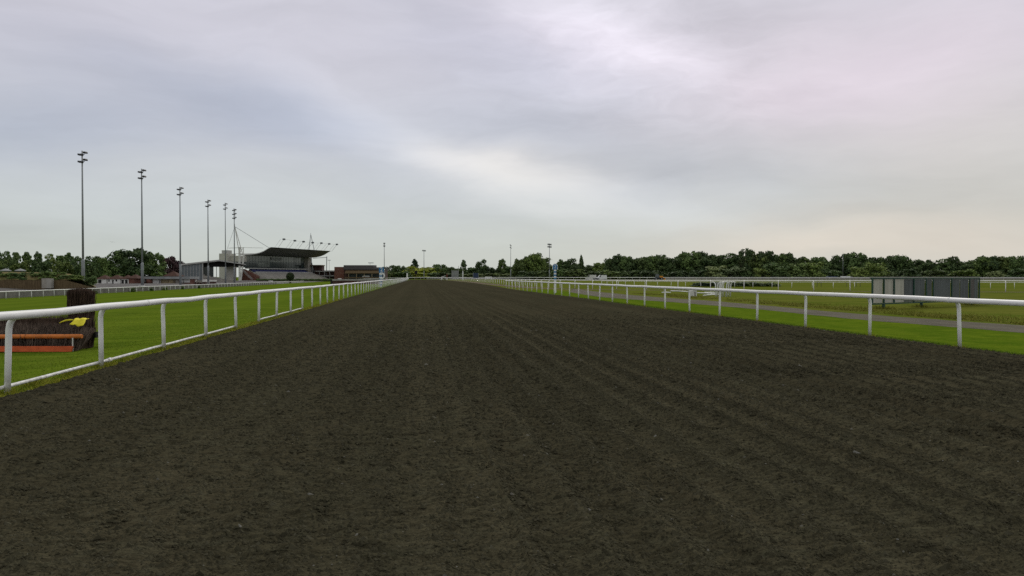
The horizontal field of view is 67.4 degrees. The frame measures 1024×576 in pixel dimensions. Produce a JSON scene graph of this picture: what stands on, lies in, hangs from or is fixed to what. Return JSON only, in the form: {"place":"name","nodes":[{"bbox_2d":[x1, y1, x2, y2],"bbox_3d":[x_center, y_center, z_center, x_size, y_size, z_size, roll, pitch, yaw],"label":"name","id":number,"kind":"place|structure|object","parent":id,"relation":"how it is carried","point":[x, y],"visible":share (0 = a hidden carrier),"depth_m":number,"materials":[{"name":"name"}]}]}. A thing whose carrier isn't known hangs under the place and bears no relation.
{"place":"outdoors","nodes":[
{"label":"outdoors","id":0,"kind":"place"},
{"bbox_2d":[0,272,95,287],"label":"earth bank","id":1,"kind":"structure","parent":0,"point":[32,278],"depth_m":135.96,"materials":[{"name":"brown plant"}]},
{"bbox_2d":[82,276,97,285],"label":"bank shrub","id":2,"kind":"object","parent":1,"relation":"on","point":[91,280],"visible":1,"depth_m":136.64,"materials":[{"name":"green plant"}]},
{"bbox_2d":[0,279,1023,575],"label":"race track","id":3,"kind":"structure","parent":0,"point":[432,299],"depth_m":6.93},
{"bbox_2d":[0,277,1023,390],"bbox_3d":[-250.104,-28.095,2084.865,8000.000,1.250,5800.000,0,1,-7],"label":"ground","id":4,"kind":"structure","parent":0,"point":[225,306],"depth_m":53.10,"materials":[{"name":"green plant"}]},
{"bbox_2d":[8,252,21,271],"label":"deciduous tree","id":5,"kind":"object","parent":4,"relation":"on","point":[16,257],"visible":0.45,"depth_m":249.27,"materials":[{"name":"green plant"}]},
{"bbox_2d":[9,259,32,271],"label":"shrub","id":6,"kind":"object","parent":4,"relation":"on","point":[24,265],"visible":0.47,"depth_m":242.07,"materials":[{"name":"green plant"}]},
{"bbox_2d":[31,260,52,271],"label":"shrub","id":7,"kind":"object","parent":4,"relation":"on","point":[44,266],"visible":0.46,"depth_m":243.23,"materials":[{"name":"green plant"}]},
{"bbox_2d":[0,280,93,289],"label":"retaining wall","id":8,"kind":"structure","parent":4,"relation":"on","point":[36,284],"depth_m":135.01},
{"bbox_2d":[0,287,97,351],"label":"steeplechase fence","id":9,"kind":"object","parent":4,"relation":"on","point":[48,334],"visible":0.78,"depth_m":19.83,"materials":[{"name":"plant"}]},
{"bbox_2d":[60,318,88,326],"bbox_3d":[-11.300,0.884,19.881,0.605,0.211,0.432,0,1,0],"label":"yellow cloth","id":10,"kind":"object","parent":9,"relation":"on","point":[77,322],"visible":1,"depth_m":19.77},
{"bbox_2d":[42,253,57,271],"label":"deciduous tree","id":11,"kind":"object","parent":4,"relation":"on","point":[51,258],"visible":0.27,"depth_m":250.04,"materials":[{"name":"green plant"}]},
{"bbox_2d":[55,261,74,274],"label":"shrub","id":12,"kind":"object","parent":4,"relation":"on","point":[66,267],"visible":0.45,"depth_m":242.71,"materials":[{"name":"green plant"}]},
{"bbox_2d":[77,151,87,279],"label":"floodlight mast","id":13,"kind":"object","parent":4,"relation":"on","point":[82,154],"visible":0.96,"depth_m":152.68,"materials":[{"name":"metal"}]},
{"bbox_2d":[72,261,100,280],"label":"shrub","id":14,"kind":"object","parent":4,"relation":"on","point":[90,270],"visible":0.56,"depth_m":242.85,"materials":[{"name":"green plant"}]},
{"bbox_2d":[84,256,103,277],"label":"deciduous tree","id":15,"kind":"object","parent":4,"relation":"on","point":[88,258],"visible":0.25,"depth_m":253.77,"materials":[{"name":"green plant"}]},
{"bbox_2d":[97,258,111,276],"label":"deciduous tree","id":16,"kind":"object","parent":4,"relation":"on","point":[101,261],"visible":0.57,"depth_m":257.10,"materials":[{"name":"green plant"}]},
{"bbox_2d":[103,254,125,276],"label":"broadleaf tree","id":17,"kind":"object","parent":4,"relation":"on","point":[113,267],"visible":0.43,"depth_m":282.11,"materials":[{"name":"green plant"}]},
{"bbox_2d":[107,275,121,283],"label":"kiosk","id":18,"kind":"object","parent":4,"relation":"on","point":[115,279],"visible":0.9,"depth_m":226.00,"materials":[{"name":"paint"}]},
{"bbox_2d":[108,248,155,276],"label":"broadleaf tree","id":19,"kind":"object","parent":4,"relation":"on","point":[132,266],"visible":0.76,"depth_m":283.64,"materials":[{"name":"green plant"}]},
{"bbox_2d":[0,282,276,297],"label":"board fence","id":20,"kind":"object","parent":4,"relation":"on","point":[36,293],"visible":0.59,"depth_m":140.33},
{"bbox_2d":[138,169,145,284],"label":"floodlight mast","id":21,"kind":"object","parent":4,"relation":"on","point":[142,264],"visible":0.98,"depth_m":177.71,"materials":[{"name":"metal"}]},
{"bbox_2d":[2,311,298,395],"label":"grass weeds","id":22,"kind":"object","parent":4,"relation":"on","point":[26,388],"depth_m":12.95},
{"bbox_2d":[140,251,166,276],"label":"broadleaf tree","id":23,"kind":"object","parent":4,"relation":"on","point":[159,271],"visible":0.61,"depth_m":290.24,"materials":[{"name":"green plant"}]},
{"bbox_2d":[0,306,308,388],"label":"grass turf","id":24,"kind":"object","parent":4,"relation":"on","point":[126,341],"depth_m":22.46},
{"bbox_2d":[0,281,315,297],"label":"running rail","id":25,"kind":"object","parent":4,"relation":"on","point":[141,286],"visible":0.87,"depth_m":147.46,"materials":[{"name":"white plastic"}]},
{"bbox_2d":[0,281,323,291],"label":"apron","id":26,"kind":"object","parent":4,"relation":"on","point":[100,286],"visible":0.1,"depth_m":202.24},
{"bbox_2d":[42,278,53,287],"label":"concrete block","id":27,"kind":"structure","parent":26,"relation":"on","point":[47,283],"depth_m":134.10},
{"bbox_2d":[158,256,178,273],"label":"copper beech","id":28,"kind":"object","parent":4,"relation":"on","point":[171,261],"visible":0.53,"depth_m":308.25,"materials":[{"name":"brown plant"}]},
{"bbox_2d":[144,277,198,283],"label":"betting hall","id":29,"kind":"structure","parent":4,"relation":"on","point":[188,280],"depth_m":232.49,"materials":[{"name":"red brick"}]},
{"bbox_2d":[0,298,344,396],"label":"grass fringe","id":30,"kind":"object","parent":4,"relation":"on","point":[57,380],"depth_m":15.73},
{"bbox_2d":[94,280,255,285],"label":"apron","id":31,"kind":"object","parent":4,"relation":"on","point":[158,283],"depth_m":226.31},
{"bbox_2d":[177,187,183,284],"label":"floodlight mast","id":32,"kind":"object","parent":4,"relation":"on","point":[180,265],"visible":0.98,"depth_m":213.69,"materials":[{"name":"metal"}]},
{"bbox_2d":[0,278,407,394],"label":"running rail","id":33,"kind":"object","parent":4,"relation":"on","point":[11,317],"visible":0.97,"depth_m":14.89,"materials":[{"name":"white plastic"}]},
{"bbox_2d":[205,200,210,281],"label":"floodlight mast","id":34,"kind":"object","parent":4,"relation":"on","point":[208,205],"visible":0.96,"depth_m":249.70,"materials":[{"name":"metal"}]},
{"bbox_2d":[181,260,245,281],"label":"old stand","id":35,"kind":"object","parent":4,"relation":"on","point":[197,269],"visible":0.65,"depth_m":297.70,"materials":[{"name":"concrete"}]},
{"bbox_2d":[219,227,337,279],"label":"grandstand","id":36,"kind":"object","parent":4,"relation":"on","point":[274,263],"visible":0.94,"depth_m":439.22,"materials":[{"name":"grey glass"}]},
{"bbox_2d":[256,278,329,280],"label":"hedge","id":37,"kind":"object","parent":4,"relation":"on","point":[298,279],"visible":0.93,"depth_m":360.21,"materials":[{"name":"green plant"}]},
{"bbox_2d":[310,265,333,278],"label":"veranda block","id":38,"kind":"structure","parent":4,"relation":"on","point":[319,270],"depth_m":485.38,"materials":[{"name":"brick"}]},
{"bbox_2d":[330,278,383,284],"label":"rail","id":39,"kind":"object","parent":4,"relation":"on","point":[337,281],"visible":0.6,"depth_m":205.17,"materials":[{"name":"white plastic"}]},
{"bbox_2d":[334,265,387,279],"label":"brick pavilion","id":40,"kind":"structure","parent":4,"relation":"on","point":[357,271],"depth_m":470.61,"materials":[{"name":"brick"}]},
{"bbox_2d":[392,271,413,278],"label":"bush","id":41,"kind":"object","parent":4,"relation":"on","point":[400,274],"visible":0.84,"depth_m":573.33,"materials":[{"name":"green plant"}]},
{"bbox_2d":[401,266,429,278],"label":"broadleaf tree","id":42,"kind":"object","parent":4,"relation":"on","point":[422,270],"visible":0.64,"depth_m":585.94,"materials":[{"name":"green plant"}]},
{"bbox_2d":[475,259,487,273],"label":"broadleaf tree","id":43,"kind":"object","parent":4,"relation":"on","point":[478,265],"visible":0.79,"depth_m":597.12,"materials":[{"name":"green plant"}]},
{"bbox_2d":[0,303,968,395],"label":"grass tufts","id":44,"kind":"object","parent":4,"relation":"on","point":[12,390],"visible":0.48,"depth_m":17.48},
{"bbox_2d":[511,258,528,278],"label":"broadleaf tree","id":45,"kind":"object","parent":4,"relation":"on","point":[522,266],"visible":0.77,"depth_m":536.75,"materials":[{"name":"green plant"}]},
{"bbox_2d":[517,271,540,278],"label":"bush","id":46,"kind":"object","parent":4,"relation":"on","point":[525,273],"visible":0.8,"depth_m":519.71,"materials":[{"name":"green plant"}]},
{"bbox_2d":[524,253,546,278],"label":"broadleaf tree","id":47,"kind":"object","parent":4,"relation":"on","point":[532,265],"visible":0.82,"depth_m":535.68,"materials":[{"name":"green plant"}]},
{"bbox_2d":[533,270,553,278],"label":"bush","id":48,"kind":"object","parent":4,"relation":"on","point":[544,273],"visible":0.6,"depth_m":517.54,"materials":[{"name":"green plant"}]},
{"bbox_2d":[550,269,566,278],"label":"bush","id":49,"kind":"object","parent":4,"relation":"on","point":[560,273],"visible":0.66,"depth_m":498.35,"materials":[{"name":"green plant"}]},
{"bbox_2d":[559,258,577,270],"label":"broadleaf tree","id":50,"kind":"object","parent":4,"relation":"on","point":[567,265],"visible":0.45,"depth_m":518.73,"materials":[{"name":"green plant"}]},
{"bbox_2d":[562,269,586,278],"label":"bush","id":51,"kind":"object","parent":4,"relation":"on","point":[574,273],"visible":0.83,"depth_m":495.64,"materials":[{"name":"green plant"}]},
{"bbox_2d":[600,269,621,278],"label":"bush","id":52,"kind":"object","parent":4,"relation":"on","point":[608,273],"visible":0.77,"depth_m":481.94,"materials":[{"name":"green plant"}]},
{"bbox_2d":[610,254,624,275],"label":"broadleaf tree","id":53,"kind":"object","parent":4,"relation":"on","point":[615,261],"visible":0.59,"depth_m":502.58,"materials":[{"name":"green plant"}]},
{"bbox_2d":[618,256,633,274],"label":"broadleaf tree","id":54,"kind":"object","parent":4,"relation":"on","point":[622,263],"visible":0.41,"depth_m":499.03,"materials":[{"name":"green plant"}]},
{"bbox_2d":[618,270,641,279],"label":"bush","id":55,"kind":"object","parent":4,"relation":"on","point":[632,273],"visible":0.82,"depth_m":476.65,"materials":[{"name":"green plant"}]},
{"bbox_2d":[632,257,652,278],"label":"broadleaf tree","id":56,"kind":"object","parent":4,"relation":"on","point":[640,262],"visible":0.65,"depth_m":492.91,"materials":[{"name":"green plant"}]},
{"bbox_2d":[639,270,666,279],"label":"bush","id":57,"kind":"object","parent":4,"relation":"on","point":[652,273],"visible":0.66,"depth_m":471.95,"materials":[{"name":"green plant"}]},
{"bbox_2d":[642,254,664,274],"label":"broadleaf tree","id":58,"kind":"object","parent":4,"relation":"on","point":[651,264],"visible":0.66,"depth_m":491.86,"materials":[{"name":"green plant"}]},
{"bbox_2d":[653,255,669,273],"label":"broadleaf tree","id":59,"kind":"object","parent":4,"relation":"on","point":[658,266],"visible":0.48,"depth_m":489.71,"materials":[{"name":"green plant"}]},
{"bbox_2d":[662,256,685,276],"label":"broadleaf tree","id":60,"kind":"object","parent":4,"relation":"on","point":[670,266],"visible":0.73,"depth_m":485.00,"materials":[{"name":"green plant"}]},
{"bbox_2d":[665,271,689,276],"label":"bush","id":61,"kind":"object","parent":4,"relation":"on","point":[679,274],"visible":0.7,"depth_m":463.88,"materials":[{"name":"green plant"}]},
{"bbox_2d":[675,251,703,272],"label":"broadleaf tree","id":62,"kind":"object","parent":4,"relation":"on","point":[687,259],"visible":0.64,"depth_m":480.61,"materials":[{"name":"green plant"}]},
{"bbox_2d":[687,269,709,276],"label":"bush","id":63,"kind":"object","parent":4,"relation":"on","point":[694,273],"visible":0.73,"depth_m":458.31,"materials":[{"name":"green plant"}]},
{"bbox_2d":[692,251,719,270],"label":"broadleaf tree","id":64,"kind":"object","parent":4,"relation":"on","point":[705,260],"visible":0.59,"depth_m":477.45,"materials":[{"name":"green plant"}]},
{"bbox_2d":[700,265,726,276],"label":"bush","id":65,"kind":"object","parent":4,"relation":"on","point":[712,271],"visible":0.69,"depth_m":456.48,"materials":[{"name":"green plant"}]},
{"bbox_2d":[704,255,730,271],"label":"broadleaf tree","id":66,"kind":"object","parent":4,"relation":"on","point":[722,260],"visible":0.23,"depth_m":476.39,"materials":[{"name":"green plant"}]},
{"bbox_2d":[434,278,1023,291],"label":"running rail","id":67,"kind":"object","parent":4,"relation":"on","point":[478,279],"visible":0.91,"depth_m":97.17,"materials":[{"name":"white plastic"}]},
{"bbox_2d":[719,253,740,268],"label":"broadleaf tree","id":68,"kind":"object","parent":4,"relation":"on","point":[732,260],"visible":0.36,"depth_m":477.78,"materials":[{"name":"green plant"}]},
{"bbox_2d":[716,266,746,276],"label":"bush","id":69,"kind":"object","parent":4,"relation":"on","point":[734,271],"visible":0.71,"depth_m":454.38,"materials":[{"name":"green plant"}]},
{"bbox_2d":[734,248,752,270],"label":"broadleaf tree","id":70,"kind":"object","parent":4,"relation":"on","point":[741,252],"visible":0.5,"depth_m":468.90,"materials":[{"name":"green plant"}]},
{"bbox_2d":[486,277,1023,279],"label":"running rail","id":71,"kind":"object","parent":4,"relation":"on","point":[717,277],"visible":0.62,"depth_m":414.36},
{"bbox_2d":[740,249,769,273],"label":"broadleaf tree","id":72,"kind":"object","parent":4,"relation":"on","point":[754,264],"visible":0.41,"depth_m":472.04,"materials":[{"name":"green plant"}]},
{"bbox_2d":[752,268,772,276],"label":"bush","id":73,"kind":"object","parent":4,"relation":"on","point":[757,271],"visible":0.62,"depth_m":451.38,"materials":[{"name":"green plant"}]},
{"bbox_2d":[505,280,1023,346],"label":"running rail","id":74,"kind":"object","parent":4,"relation":"on","point":[957,301],"visible":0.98,"depth_m":23.09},
{"bbox_2d":[752,250,778,276],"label":"broadleaf tree","id":75,"kind":"object","parent":4,"relation":"on","point":[771,255],"visible":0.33,"depth_m":471.78,"materials":[{"name":"green plant"}]},
{"bbox_2d":[522,290,1023,353],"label":"grass verge","id":76,"kind":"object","parent":4,"relation":"on","point":[1002,341],"depth_m":25.90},
{"bbox_2d":[759,262,793,276],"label":"bush","id":77,"kind":"object","parent":4,"relation":"on","point":[777,270],"visible":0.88,"depth_m":448.77,"materials":[{"name":"green plant"}]},
{"bbox_2d":[768,254,790,265],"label":"broadleaf tree","id":78,"kind":"object","parent":4,"relation":"on","point":[781,256],"visible":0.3,"depth_m":470.90,"materials":[{"name":"green plant"}]},
{"bbox_2d":[779,252,800,265],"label":"broadleaf tree","id":79,"kind":"object","parent":4,"relation":"on","point":[792,259],"visible":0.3,"depth_m":469.98,"materials":[{"name":"green plant"}]},
{"bbox_2d":[787,262,813,279],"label":"bush","id":80,"kind":"object","parent":4,"relation":"on","point":[797,271],"visible":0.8,"depth_m":447.34,"materials":[{"name":"green plant"}]},
{"bbox_2d":[582,297,1022,354],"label":"grass edge","id":81,"kind":"object","parent":4,"relation":"on","point":[860,333],"depth_m":23.86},
{"bbox_2d":[601,281,1023,288],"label":"running rail","id":82,"kind":"object","parent":4,"relation":"on","point":[812,282],"visible":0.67,"depth_m":122.98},
{"bbox_2d":[804,261,825,276],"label":"bush","id":83,"kind":"object","parent":4,"relation":"on","point":[812,267],"visible":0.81,"depth_m":445.99,"materials":[{"name":"green plant"}]},
{"bbox_2d":[810,257,832,273],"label":"broadleaf tree","id":84,"kind":"object","parent":4,"relation":"on","point":[827,264],"visible":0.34,"depth_m":467.14,"materials":[{"name":"green plant"}]},
{"bbox_2d":[632,293,1023,324],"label":"grass tussocks","id":85,"kind":"object","parent":4,"relation":"on","point":[969,317],"depth_m":36.61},
{"bbox_2d":[821,269,842,279],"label":"bush","id":86,"kind":"object","parent":4,"relation":"on","point":[827,272],"visible":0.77,"depth_m":446.35,"materials":[{"name":"green plant"}]},
{"bbox_2d":[831,254,854,275],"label":"broadleaf tree","id":87,"kind":"object","parent":4,"relation":"on","point":[841,262],"visible":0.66,"depth_m":465.57,"materials":[{"name":"green plant"}]},
{"bbox_2d":[665,277,1023,279],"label":"rail","id":88,"kind":"object","parent":4,"relation":"on","point":[829,278],"visible":0.63,"depth_m":401.99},
{"bbox_2d":[844,252,867,273],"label":"broadleaf tree","id":89,"kind":"object","parent":4,"relation":"on","point":[854,262],"visible":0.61,"depth_m":464.48,"materials":[{"name":"green plant"}]},
{"bbox_2d":[847,266,870,276],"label":"bush","id":90,"kind":"object","parent":4,"relation":"on","point":[856,272],"visible":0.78,"depth_m":443.69,"materials":[{"name":"green plant"}]},
{"bbox_2d":[864,262,889,276],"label":"bush","id":91,"kind":"object","parent":4,"relation":"on","point":[877,267],"visible":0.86,"depth_m":440.85,"materials":[{"name":"green plant"}]},
{"bbox_2d":[877,255,901,272],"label":"broadleaf tree","id":92,"kind":"object","parent":4,"relation":"on","point":[891,261],"visible":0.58,"depth_m":460.34,"materials":[{"name":"green plant"}]},
{"bbox_2d":[892,254,913,275],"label":"broadleaf tree","id":93,"kind":"object","parent":4,"relation":"on","point":[903,258],"visible":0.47,"depth_m":459.92,"materials":[{"name":"green plant"}]},
{"bbox_2d":[895,268,922,276],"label":"bush","id":94,"kind":"object","parent":4,"relation":"on","point":[907,272],"visible":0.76,"depth_m":437.59,"materials":[{"name":"green plant"}]},
{"bbox_2d":[902,259,926,274],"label":"broadleaf tree","id":95,"kind":"object","parent":4,"relation":"on","point":[918,268],"visible":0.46,"depth_m":459.13,"materials":[{"name":"green plant"}]},
{"bbox_2d":[870,277,979,307],"bbox_3d":[23.254,0.226,42.988,11.643,1.695,0.405,-1,1,-35],"label":"panel screen","id":96,"kind":"object","parent":4,"relation":"on","point":[927,286],"visible":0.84,"depth_m":42.48,"materials":[{"name":"grey metal"}]},
{"bbox_2d":[914,259,937,273],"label":"broadleaf tree","id":97,"kind":"object","parent":4,"relation":"on","point":[928,264],"visible":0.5,"depth_m":458.55,"materials":[{"name":"green plant"}]},
{"bbox_2d":[872,304,979,308],"bbox_3d":[23.168,0.946,42.755,11.249,0.221,1.567,-1,1,-33],"label":"grass uncut","id":98,"kind":"object","parent":4,"relation":"on","point":[919,306],"depth_m":42.02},
{"bbox_2d":[919,269,950,276],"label":"bush","id":99,"kind":"object","parent":4,"relation":"on","point":[928,273],"visible":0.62,"depth_m":437.42,"materials":[{"name":"green plant"}]},
{"bbox_2d":[931,259,958,276],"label":"broadleaf tree","id":100,"kind":"object","parent":4,"relation":"on","point":[939,265],"visible":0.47,"depth_m":457.91,"materials":[{"name":"green plant"}]},
{"bbox_2d":[941,256,966,275],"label":"broadleaf tree","id":101,"kind":"object","parent":4,"relation":"on","point":[955,260],"visible":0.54,"depth_m":456.62,"materials":[{"name":"green plant"}]},
{"bbox_2d":[946,269,980,276],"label":"bush","id":102,"kind":"object","parent":4,"relation":"on","point":[969,273],"visible":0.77,"depth_m":432.88,"materials":[{"name":"green plant"}]},
{"bbox_2d":[968,256,995,276],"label":"broadleaf tree","id":103,"kind":"object","parent":4,"relation":"on","point":[980,259],"visible":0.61,"depth_m":453.08,"materials":[{"name":"green plant"}]},
{"bbox_2d":[977,255,1004,275],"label":"broadleaf tree","id":104,"kind":"object","parent":4,"relation":"on","point":[996,263],"visible":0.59,"depth_m":452.12,"materials":[{"name":"green plant"}]},
{"bbox_2d":[995,256,1010,275],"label":"broadleaf tree","id":105,"kind":"object","parent":4,"relation":"on","point":[1005,262],"visible":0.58,"depth_m":452.54,"materials":[{"name":"green plant"}]},
{"bbox_2d":[1004,256,1023,273],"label":"broadleaf tree","id":106,"kind":"object","parent":4,"relation":"on","point":[1014,261],"visible":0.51,"depth_m":451.95,"materials":[{"name":"green plant"}]},
{"bbox_2d":[1004,268,1023,276],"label":"bush","id":107,"kind":"object","parent":4,"relation":"on","point":[1014,271],"visible":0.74,"depth_m":432.98,"materials":[{"name":"green plant"}]},
{"bbox_2d":[0,0,1023,276],"label":"sky","id":108,"kind":"structure","parent":0,"point":[455,131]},
{"bbox_2d":[449,280,950,291],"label":"dirt strip","id":109,"kind":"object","parent":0,"point":[528,287],"visible":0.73,"depth_m":132.72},
{"bbox_2d":[570,289,1023,332],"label":"path","id":110,"kind":"structure","parent":0,"point":[990,326],"depth_m":34.06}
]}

